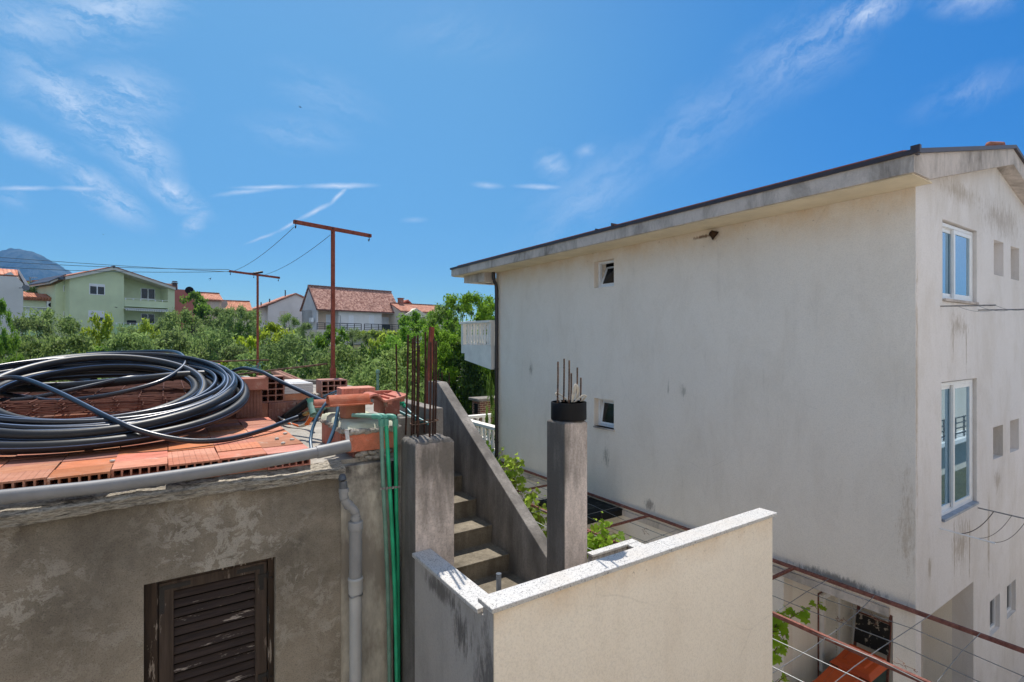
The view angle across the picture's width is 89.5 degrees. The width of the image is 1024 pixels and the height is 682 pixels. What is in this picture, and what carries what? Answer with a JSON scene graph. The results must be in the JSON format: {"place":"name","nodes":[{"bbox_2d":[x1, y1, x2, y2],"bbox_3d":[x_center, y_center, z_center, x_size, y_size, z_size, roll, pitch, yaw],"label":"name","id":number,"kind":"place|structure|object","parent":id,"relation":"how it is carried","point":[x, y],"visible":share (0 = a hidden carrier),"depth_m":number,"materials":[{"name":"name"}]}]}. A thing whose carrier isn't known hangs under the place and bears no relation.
{"place":"outdoors","nodes":[
{"label":"outdoors","id":0,"kind":"place"},
{"bbox_2d":[0,248,71,291],"bbox_3d":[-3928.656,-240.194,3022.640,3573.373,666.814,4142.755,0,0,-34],"label":"mountain","id":1,"kind":"structure","parent":0,"point":[37,270],"depth_m":2727.08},
{"bbox_2d":[316,378,346,396],"bbox_3d":[-2.314,0.595,6.616,0.315,0.210,0.330,0,0,-32],"label":"hollow block","id":2,"kind":"object","parent":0,"point":[327,385],"depth_m":6.54,"materials":[{"name":"brick"}]},
{"bbox_2d":[264,342,419,382],"bbox_3d":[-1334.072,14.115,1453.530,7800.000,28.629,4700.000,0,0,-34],"label":"ground","id":3,"kind":"structure","parent":0,"point":[357,345],"depth_m":73.94,"materials":[{"name":"green plant"}]},
{"bbox_2d":[0,297,24,363],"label":"leafy tree","id":4,"kind":"object","parent":3,"relation":"on","point":[11,345],"visible":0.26,"depth_m":23.48,"materials":[{"name":"green plant"}]},
{"bbox_2d":[0,268,28,352],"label":"white gable house","id":5,"kind":"structure","parent":3,"relation":"on","point":[13,282],"depth_m":39.61,"materials":[{"name":"paint"}]},
{"bbox_2d":[0,314,63,362],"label":"olive tree","id":6,"kind":"object","parent":3,"relation":"on","point":[23,324],"visible":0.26,"depth_m":32.97,"materials":[{"name":"green plant"}]},
{"bbox_2d":[0,329,69,382],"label":"olive tree","id":7,"kind":"object","parent":3,"relation":"on","point":[35,343],"visible":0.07,"depth_m":25.54,"materials":[{"name":"green plant"}]},
{"bbox_2d":[8,307,84,380],"bbox_3d":[-31.979,1.010,35.907,4.977,6.832,4.837,0,0,-31],"label":"olive tree","id":8,"kind":"object","parent":3,"relation":"on","point":[69,325],"visible":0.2,"depth_m":36.30,"materials":[{"name":"green plant"}]},
{"bbox_2d":[25,330,97,382],"bbox_3d":[-21.854,2.610,25.913,4.306,6.386,5.027,0,0,-30],"label":"olive tree","id":9,"kind":"object","parent":3,"relation":"on","point":[80,341],"visible":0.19,"depth_m":25.70,"materials":[{"name":"green plant"}]},
{"bbox_2d":[78,311,113,352],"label":"young tree","id":10,"kind":"object","parent":3,"relation":"on","point":[107,325],"visible":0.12,"depth_m":29.68,"materials":[{"name":"green plant"}]},
{"bbox_2d":[23,266,176,353],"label":"green house","id":11,"kind":"structure","parent":3,"relation":"on","point":[79,296],"depth_m":56.50,"materials":[{"name":"paint"}]},
{"bbox_2d":[97,329,164,378],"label":"olive tree","id":12,"kind":"object","parent":3,"relation":"on","point":[124,341],"visible":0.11,"depth_m":23.70,"materials":[{"name":"green plant"}]},
{"bbox_2d":[135,317,161,345],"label":"young tree","id":13,"kind":"object","parent":3,"relation":"on","point":[145,326],"visible":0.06,"depth_m":33.67,"materials":[{"name":"green plant"}]},
{"bbox_2d":[151,307,209,351],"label":"olive tree","id":14,"kind":"object","parent":3,"relation":"on","point":[172,318],"visible":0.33,"depth_m":41.42,"materials":[{"name":"green plant"}]},
{"bbox_2d":[166,281,196,330],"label":"red house","id":15,"kind":"structure","parent":3,"relation":"on","point":[179,306],"depth_m":69.54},
{"bbox_2d":[147,325,217,360],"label":"olive tree","id":16,"kind":"object","parent":3,"relation":"on","point":[177,341],"visible":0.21,"depth_m":27.12,"materials":[{"name":"green plant"}]},
{"bbox_2d":[179,290,216,338],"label":"leafy tree","id":17,"kind":"object","parent":3,"relation":"on","point":[201,309],"visible":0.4,"depth_m":55.54,"materials":[{"name":"green plant"}]},
{"bbox_2d":[195,291,222,320],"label":"tiled house","id":18,"kind":"structure","parent":3,"relation":"on","point":[215,300],"depth_m":77.09,"materials":[{"name":"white tile"}]},
{"bbox_2d":[181,326,237,362],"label":"olive tree","id":19,"kind":"object","parent":3,"relation":"on","point":[212,339],"visible":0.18,"depth_m":29.28,"materials":[{"name":"green plant"}]},
{"bbox_2d":[192,307,233,355],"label":"olive tree","id":20,"kind":"object","parent":3,"relation":"on","point":[216,311],"visible":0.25,"depth_m":49.38,"materials":[{"name":"green plant"}]},
{"bbox_2d":[205,304,262,352],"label":"olive tree","id":21,"kind":"object","parent":3,"relation":"on","point":[229,315],"visible":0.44,"depth_m":46.29,"materials":[{"name":"green plant"}]},
{"bbox_2d":[216,341,253,367],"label":"olive tree","id":22,"kind":"object","parent":3,"relation":"on","point":[230,352],"visible":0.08,"depth_m":23.63,"materials":[{"name":"green plant"}]},
{"bbox_2d":[217,319,262,357],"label":"dark tree","id":23,"kind":"object","parent":3,"relation":"on","point":[239,327],"visible":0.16,"depth_m":39.48,"materials":[{"name":"green plant"}]},
{"bbox_2d":[222,346,298,376],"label":"olive tree","id":24,"kind":"object","parent":3,"relation":"on","point":[234,365],"visible":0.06,"depth_m":21.19,"materials":[{"name":"green plant"}]},
{"bbox_2d":[246,320,303,364],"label":"bright tree","id":25,"kind":"object","parent":3,"relation":"on","point":[268,328],"visible":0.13,"depth_m":32.57,"materials":[{"name":"green plant"}]},
{"bbox_2d":[252,290,303,341],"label":"gabled house","id":26,"kind":"structure","parent":3,"relation":"on","point":[272,310],"depth_m":95.41,"materials":[{"name":"paint"}]},
{"bbox_2d":[277,312,305,350],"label":"olive tree","id":27,"kind":"object","parent":3,"relation":"on","point":[283,319],"visible":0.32,"depth_m":59.83,"materials":[{"name":"green plant"}]},
{"bbox_2d":[250,329,347,379],"bbox_3d":[-8.768,3.028,21.131,6.128,7.044,6.415,0,0,-7],"label":"olive tree","id":28,"kind":"object","parent":3,"relation":"on","point":[290,344],"visible":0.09,"depth_m":20.72,"materials":[{"name":"green plant"}]},
{"bbox_2d":[295,322,322,362],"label":"olive tree","id":29,"kind":"object","parent":3,"relation":"on","point":[304,326],"visible":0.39,"depth_m":49.73,"materials":[{"name":"green plant"}]},
{"bbox_2d":[310,324,352,375],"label":"leafy tree","id":30,"kind":"object","parent":3,"relation":"on","point":[323,342],"visible":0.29,"depth_m":39.49,"materials":[{"name":"green plant"}]},
{"bbox_2d":[301,340,390,386],"bbox_3d":[-6.421,3.317,20.176,5.860,6.735,6.134,0,0,-30],"label":"olive tree","id":31,"kind":"object","parent":3,"relation":"on","point":[341,353],"visible":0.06,"depth_m":19.84,"materials":[{"name":"green plant"}]},
{"bbox_2d":[299,285,398,345],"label":"brown roofed house","id":32,"kind":"structure","parent":3,"relation":"on","point":[365,309],"depth_m":84.01,"materials":[{"name":"tile"}]},
{"bbox_2d":[335,327,373,377],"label":"olive tree","id":33,"kind":"object","parent":3,"relation":"on","point":[351,335],"visible":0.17,"depth_m":42.26,"materials":[{"name":"green plant"}]},
{"bbox_2d":[343,342,388,387],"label":"dark tree","id":34,"kind":"object","parent":3,"relation":"on","point":[374,354],"visible":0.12,"depth_m":29.55,"materials":[{"name":"green plant"}]},
{"bbox_2d":[343,354,432,402],"bbox_3d":[-3.494,3.587,14.680,5.628,6.468,5.891,0,0,-37],"label":"olive tree","id":35,"kind":"object","parent":3,"relation":"on","point":[386,373],"visible":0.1,"depth_m":14.34,"materials":[{"name":"green plant"}]},
{"bbox_2d":[370,342,432,399],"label":"olive tree","id":36,"kind":"object","parent":3,"relation":"on","point":[402,354],"visible":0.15,"depth_m":24.51,"materials":[{"name":"green plant"}]},
{"bbox_2d":[389,298,442,342],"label":"tiled house","id":37,"kind":"structure","parent":3,"relation":"on","point":[403,306],"depth_m":89.98,"materials":[{"name":"orange tile"}]},
{"bbox_2d":[377,309,459,377],"bbox_3d":[-4.942,1.615,30.858,6.306,6.966,5.929,0,0,-3],"label":"tall tree","id":38,"kind":"object","parent":3,"relation":"on","point":[403,330],"visible":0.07,"depth_m":30.85,"materials":[{"name":"green plant"}]},
{"bbox_2d":[420,302,474,382],"bbox_3d":[-3.086,1.561,29.025,5.018,7.678,5.337,0,0,10],"label":"tall tree","id":39,"kind":"object","parent":3,"relation":"on","point":[435,318],"visible":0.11,"depth_m":28.50,"materials":[{"name":"green plant"}]},
{"bbox_2d":[409,290,494,412],"bbox_3d":[-2.274,1.685,25.904,5.683,8.348,6.044,0,0,-19],"label":"tall tree","id":40,"kind":"object","parent":3,"relation":"on","point":[485,306],"visible":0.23,"depth_m":24.96,"materials":[{"name":"green plant"}]},
{"bbox_2d":[437,350,494,410],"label":"dark tree","id":41,"kind":"object","parent":3,"relation":"on","point":[478,379],"visible":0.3,"depth_m":23.82,"materials":[{"name":"green plant"}]},
{"bbox_2d":[468,395,494,434],"bbox_3d":[-0.966,4.485,21.830,1.520,4.230,0.900,0,0,-34],"label":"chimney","id":42,"kind":"object","parent":3,"relation":"on","point":[480,404],"visible":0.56,"depth_m":21.37,"materials":[{"name":"brick"}]},
{"bbox_2d":[0,0,1023,321],"label":"sky","id":43,"kind":"structure","parent":0,"point":[176,134],"materials":[{"name":"blue"}]},
{"label":"paved yard","id":44,"kind":"structure","parent":0,"visible":0},
{"bbox_2d":[0,376,442,681],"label":"plastered outbuilding","id":45,"kind":"structure","parent":44,"relation":"on","point":[240,577],"depth_m":3.52,"materials":[{"name":"paint"}]},
{"bbox_2d":[0,469,53,489],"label":"roof block","id":46,"kind":"structure","parent":45,"relation":"on","point":[23,479],"depth_m":3.09,"materials":[{"name":"brick"}]},
{"bbox_2d":[0,462,59,473],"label":"roof block","id":47,"kind":"structure","parent":45,"relation":"on","point":[33,467],"depth_m":3.34,"materials":[{"name":"brick"}]},
{"bbox_2d":[1,455,66,467],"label":"roof block","id":48,"kind":"structure","parent":45,"relation":"on","point":[30,461],"depth_m":3.51,"materials":[{"name":"brick"}]},
{"bbox_2d":[47,463,112,484],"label":"roof block","id":49,"kind":"structure","parent":45,"relation":"on","point":[81,474],"depth_m":3.23,"materials":[{"name":"brick"}]},
{"bbox_2d":[56,457,116,469],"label":"roof block","id":50,"kind":"structure","parent":45,"relation":"on","point":[75,464],"depth_m":3.46,"materials":[{"name":"brick"}]},
{"bbox_2d":[62,450,119,461],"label":"roof block","id":51,"kind":"structure","parent":45,"relation":"on","point":[91,456],"depth_m":3.66,"materials":[{"name":"brick"}]},
{"bbox_2d":[0,380,234,415],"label":"rebar mesh","id":52,"kind":"object","parent":45,"relation":"on","point":[159,394],"visible":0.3,"depth_m":4.92,"materials":[{"name":"metal"}]},
{"bbox_2d":[0,375,173,401],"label":"loose pipe","id":53,"kind":"object","parent":52,"relation":"on","point":[74,389],"visible":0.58,"depth_m":4.89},
{"bbox_2d":[0,350,186,401],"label":"loose pipe","id":54,"kind":"object","parent":52,"relation":"on","point":[116,393],"visible":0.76,"depth_m":4.92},
{"bbox_2d":[0,352,249,453],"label":"pipe coil","id":55,"kind":"object","parent":52,"relation":"on","point":[17,441],"visible":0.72,"depth_m":4.51,"materials":[{"name":"plastic"}]},
{"bbox_2d":[3,370,242,392],"bbox_3d":[-4.056,0.409,5.254,2.381,0.190,0.256,0,0,-21],"label":"thick inner pipe","id":56,"kind":"object","parent":55,"relation":"on","point":[140,379],"visible":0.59,"depth_m":5.18,"materials":[{"name":"plastic"}]},
{"bbox_2d":[0,375,298,443],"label":"loose pipe","id":57,"kind":"object","parent":55,"relation":"on","point":[106,416],"visible":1,"depth_m":4.08,"materials":[{"name":"plastic"}]},
{"bbox_2d":[111,457,167,477],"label":"roof block","id":58,"kind":"structure","parent":45,"relation":"on","point":[135,467],"depth_m":3.42,"materials":[{"name":"brick"}]},
{"bbox_2d":[115,450,167,470],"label":"roof block","id":59,"kind":"structure","parent":45,"relation":"on","point":[139,456],"depth_m":3.65,"materials":[{"name":"brick"}]},
{"bbox_2d":[118,445,167,454],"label":"roof block","id":60,"kind":"structure","parent":45,"relation":"on","point":[143,449],"depth_m":3.89,"materials":[{"name":"brick"}]},
{"bbox_2d":[0,439,351,504],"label":"grey pipe","id":61,"kind":"object","parent":45,"relation":"on","point":[32,493],"visible":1,"depth_m":3.31,"materials":[{"name":"plastic"}]},
{"bbox_2d":[168,443,214,451],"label":"roof block","id":62,"kind":"structure","parent":45,"relation":"on","point":[178,447],"depth_m":3.99,"materials":[{"name":"brick"}]},
{"bbox_2d":[168,448,215,457],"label":"roof block","id":63,"kind":"structure","parent":45,"relation":"on","point":[190,452],"depth_m":3.81,"materials":[{"name":"brick"}]},
{"bbox_2d":[168,453,219,478],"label":"roof block","id":64,"kind":"structure","parent":45,"relation":"on","point":[176,463],"depth_m":3.57,"materials":[{"name":"brick"}]},
{"bbox_2d":[144,557,273,681],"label":"window frame","id":65,"kind":"structure","parent":45,"relation":"in","point":[151,591],"depth_m":3.61,"materials":[{"name":"brown wood"}]},
{"bbox_2d":[215,442,261,452],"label":"roof block","id":66,"kind":"structure","parent":45,"relation":"on","point":[235,447],"depth_m":3.98,"materials":[{"name":"brick"}]},
{"bbox_2d":[217,448,266,475],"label":"roof block","id":67,"kind":"structure","parent":45,"relation":"on","point":[229,456],"depth_m":3.75,"materials":[{"name":"brick"}]},
{"bbox_2d":[235,390,261,417],"bbox_3d":[-2.850,0.673,5.583,0.255,0.295,0.120,0,-2,-34],"label":"upright block","id":68,"kind":"object","parent":45,"relation":"on","point":[252,407],"depth_m":5.55,"materials":[{"name":"brick"}]},
{"bbox_2d":[241,377,267,389],"bbox_3d":[-2.824,0.461,5.625,0.245,0.122,0.290,0,0,-37],"label":"orange block","id":69,"kind":"object","parent":68,"relation":"on","point":[256,383],"depth_m":5.52,"materials":[{"name":"brick"}]},
{"bbox_2d":[231,367,322,399],"bbox_3d":[-2.439,0.452,5.406,2.034,0.321,0.209,0,0,32],"label":"loose pipe","id":70,"kind":"object","parent":69,"relation":"on","point":[289,385],"visible":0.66,"depth_m":5.48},
{"bbox_2d":[229,270,279,375],"bbox_3d":[-6.333,-0.347,12.737,1.172,2.694,0.069,0,0,-44],"label":"clothes post","id":71,"kind":"object","parent":45,"relation":"on","point":[257,313],"visible":0.99,"depth_m":12.77,"materials":[{"name":"red metal"}]},
{"bbox_2d":[258,438,302,447],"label":"roof block","id":72,"kind":"structure","parent":45,"relation":"on","point":[276,443],"depth_m":4.12,"materials":[{"name":"brick"}]},
{"bbox_2d":[268,400,295,422],"bbox_3d":[-2.705,0.818,6.027,0.300,0.235,0.285,0,0,-34],"label":"deck edge block","id":73,"kind":"object","parent":45,"relation":"on","point":[276,409],"depth_m":5.88,"materials":[{"name":"brick"}]},
{"bbox_2d":[256,375,283,402],"bbox_3d":[-2.798,0.550,5.973,0.265,0.296,0.240,0,0,-34],"label":"hollow block","id":74,"kind":"object","parent":73,"relation":"on","point":[274,392],"depth_m":5.94,"materials":[{"name":"brick"}]},
{"bbox_2d":[263,444,310,469],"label":"roof block","id":75,"kind":"structure","parent":45,"relation":"on","point":[276,450],"depth_m":3.90,"materials":[{"name":"brick"}]},
{"bbox_2d":[279,398,307,420],"bbox_3d":[-2.476,0.797,5.900,0.355,0.297,0.096,0,0,-20],"label":"black pipe offcut","id":76,"kind":"object","parent":45,"relation":"on","point":[298,408],"visible":0.65,"depth_m":5.87,"materials":[{"name":"plastic"}]},
{"bbox_2d":[293,220,371,377],"bbox_3d":[-2.636,-0.521,7.664,1.195,2.362,0.078,0,0,-44],"label":"clothes post","id":77,"kind":"object","parent":45,"relation":"on","point":[332,230],"visible":0.95,"depth_m":7.62,"materials":[{"name":"red metal"}]},
{"bbox_2d":[337,473,362,681],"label":"drain pipe","id":78,"kind":"object","parent":45,"relation":"attached to","point":[355,577],"visible":0.96,"depth_m":3.92,"materials":[{"name":"grey plastic"}]},
{"bbox_2d":[318,417,401,461],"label":"block pier","id":79,"kind":"structure","parent":45,"relation":"on","point":[365,443],"depth_m":4.19,"materials":[{"name":"brick"}]},
{"bbox_2d":[321,411,391,431],"bbox_3d":[-1.375,0.694,4.567,0.425,0.091,0.900,0,0,-34],"label":"mortar","id":80,"kind":"object","parent":79,"relation":"on","point":[357,423],"visible":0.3,"depth_m":4.27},
{"bbox_2d":[340,405,364,418],"bbox_3d":[-1.370,0.585,4.438,0.207,0.140,0.207,0,0,-11],"label":"broken block","id":81,"kind":"object","parent":80,"relation":"on","point":[346,412],"depth_m":4.34,"materials":[{"name":"brick"}]},
{"bbox_2d":[326,393,372,406],"bbox_3d":[-1.355,0.489,4.307,0.342,0.086,0.200,0,0,-30],"label":"roof tile","id":82,"kind":"object","parent":81,"relation":"on","point":[347,400],"visible":1,"depth_m":4.26,"materials":[{"name":"ceramic"}]},
{"bbox_2d":[351,413,391,681],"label":"water pipe","id":83,"kind":"object","parent":45,"relation":"attached to","point":[379,417],"visible":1,"depth_m":4.11,"materials":[{"name":"plastic"}]},
{"bbox_2d":[358,413,398,681],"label":"water pipe","id":84,"kind":"object","parent":45,"relation":"attached to","point":[392,536],"visible":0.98,"depth_m":4.14,"materials":[{"name":"plastic"}]},
{"bbox_2d":[370,413,399,681],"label":"water pipe","id":85,"kind":"object","parent":45,"relation":"attached to","point":[393,417],"visible":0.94,"depth_m":4.20,"materials":[{"name":"plastic"}]},
{"bbox_2d":[374,394,399,413],"bbox_3d":[-1.164,0.583,4.786,0.140,0.165,0.310,0,0,-34],"label":"orange block","id":86,"kind":"object","parent":45,"relation":"on","point":[386,408],"depth_m":4.67,"materials":[{"name":"brick"}]},
{"bbox_2d":[362,390,405,403],"bbox_3d":[-1.165,0.495,4.587,0.337,0.100,0.380,0,0,-34],"label":"roof tile","id":87,"kind":"object","parent":86,"relation":"on","point":[388,396],"visible":0.85,"depth_m":4.51,"materials":[{"name":"ceramic"}]},
{"bbox_2d":[337,386,374,398],"bbox_3d":[-1.395,0.464,4.614,0.290,0.103,0.220,0,0,-30],"label":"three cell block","id":88,"kind":"object","parent":87,"relation":"on","point":[348,390],"depth_m":4.53,"materials":[{"name":"brick"}]},
{"bbox_2d":[401,433,453,681],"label":"concrete pillar","id":89,"kind":"structure","parent":44,"relation":"on","point":[427,491],"depth_m":4.11,"materials":[{"name":"concrete"}]},
{"bbox_2d":[428,381,546,581],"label":"sloped wall","id":90,"kind":"structure","parent":44,"relation":"on","point":[518,536],"depth_m":5.07,"materials":[{"name":"concrete"}]},
{"bbox_2d":[426,327,434,403],"bbox_3d":[-1.036,0.388,6.470,0.071,1.136,0.182,0,0,26],"label":"steel post","id":91,"kind":"object","parent":90,"relation":"on","point":[431,334],"visible":0.5,"depth_m":6.47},
{"bbox_2d":[454,472,524,593],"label":"concrete stairs","id":92,"kind":"structure","parent":44,"relation":"on","point":[481,559],"depth_m":4.84,"materials":[{"name":"concrete"}]},
{"bbox_2d":[485,369,494,440],"bbox_3d":[-0.698,3.687,18.500,0.515,6.266,0.508,0,0,-20],"label":"young bush","id":93,"kind":"object","parent":44,"relation":"on","point":[490,391],"visible":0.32,"depth_m":18.43,"materials":[{"name":"green plant"}]},
{"bbox_2d":[547,419,586,574],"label":"concrete pillar","id":94,"kind":"structure","parent":44,"relation":"on","point":[566,494],"depth_m":4.21,"materials":[{"name":"concrete"}]},
{"bbox_2d":[551,400,586,420],"bbox_3d":[0.476,0.581,4.332,0.298,0.142,0.298,0,0,-34],"label":"pipe collar","id":95,"kind":"object","parent":94,"relation":"on","point":[567,411],"visible":0.92,"depth_m":4.21,"materials":[{"name":"plastic"}]},
{"bbox_2d":[412,508,776,681],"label":"parapet wall","id":96,"kind":"structure","parent":44,"relation":"on","point":[693,605],"depth_m":3.73,"materials":[{"name":"paint"}]},
{"bbox_2d":[587,539,643,561],"bbox_3d":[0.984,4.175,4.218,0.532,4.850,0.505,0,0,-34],"label":"wall trough","id":97,"kind":"object","parent":44,"relation":"on","point":[596,554],"depth_m":4.37,"materials":[{"name":"plastic"}]},
{"bbox_2d":[450,141,1023,681],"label":"white house","id":98,"kind":"structure","parent":44,"relation":"on","point":[822,373],"depth_m":8.91,"materials":[{"name":"paint"}]},
{"bbox_2d":[538,496,622,524],"bbox_3d":[1.584,3.915,12.132,1.230,0.150,1.600,0,0,-34],"label":"metal grate","id":99,"kind":"object","parent":98,"relation":"attached to","point":[604,515],"visible":0.38,"depth_m":11.76,"materials":[{"name":"metal"}]},
{"bbox_2d":[593,398,614,430],"bbox_3d":[2.300,1.746,12.383,0.319,0.708,0.701,0,0,-34],"label":"hopper window","id":100,"kind":"structure","parent":98,"relation":"in","point":[605,409],"depth_m":12.52,"materials":[{"name":"white plastic"}]},
{"bbox_2d":[598,260,613,287],"bbox_3d":[2.450,-1.610,12.447,0.280,0.840,0.761,0,0,-34],"label":"hopper window","id":101,"kind":"structure","parent":98,"relation":"in","point":[608,278],"depth_m":12.62,"materials":[{"name":"white plastic"}]},
{"bbox_2d":[941,379,978,521],"bbox_3d":[7.084,1.678,8.229,1.576,2.075,0.165,0,0,-34],"label":"window","id":102,"kind":"structure","parent":98,"relation":"in","point":[956,396],"depth_m":8.30,"materials":[{"name":"white plastic"}]},
{"bbox_2d":[942,222,978,304],"bbox_3d":[7.101,-1.213,8.241,1.536,1.215,0.165,0,0,-34],"label":"window","id":103,"kind":"structure","parent":98,"relation":"in","point":[957,243],"depth_m":8.30,"materials":[{"name":"white plastic"}]},
{"bbox_2d":[500,461,1023,681],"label":"pergola","id":104,"kind":"object","parent":44,"relation":"on","point":[888,665],"visible":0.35,"depth_m":6.90,"materials":[{"name":"brown paint"}]},
{"bbox_2d":[498,446,546,537],"bbox_3d":[0.333,3.913,12.019,0.741,2.510,2.698,0,0,-34],"label":"grape vine","id":105,"kind":"object","parent":104,"relation":"attached to","point":[510,464],"visible":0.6,"depth_m":12.12,"materials":[{"name":"green plant"}]},
{"bbox_2d":[587,511,630,561],"bbox_3d":[1.601,3.935,10.023,0.743,1.310,1.479,0,0,-34],"label":"grape vine","id":106,"kind":"object","parent":104,"relation":"attached to","point":[599,541],"visible":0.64,"depth_m":9.80,"materials":[{"name":"green plant"}]},
{"bbox_2d":[772,600,826,664],"bbox_3d":[4.384,4.449,8.044,1.778,0.768,0.412,0,0,-34],"label":"grape vine","id":107,"kind":"object","parent":104,"relation":"attached to","point":[778,625],"visible":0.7,"depth_m":7.75,"materials":[{"name":"green plant"}]},
{"bbox_2d":[812,664,866,681],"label":"wheelie bin","id":108,"kind":"object","parent":44,"relation":"on","point":[830,674],"visible":1,"depth_m":8.43,"materials":[{"name":"orange plastic"}]},
{"bbox_2d":[830,644,887,681],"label":"wheelie bin","id":109,"kind":"object","parent":44,"relation":"on","point":[867,670],"visible":0.66,"depth_m":8.79,"materials":[{"name":"orange plastic"}]},
{"bbox_2d":[853,605,891,681],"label":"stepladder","id":110,"kind":"object","parent":44,"relation":"on","point":[866,623],"visible":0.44,"depth_m":9.48,"materials":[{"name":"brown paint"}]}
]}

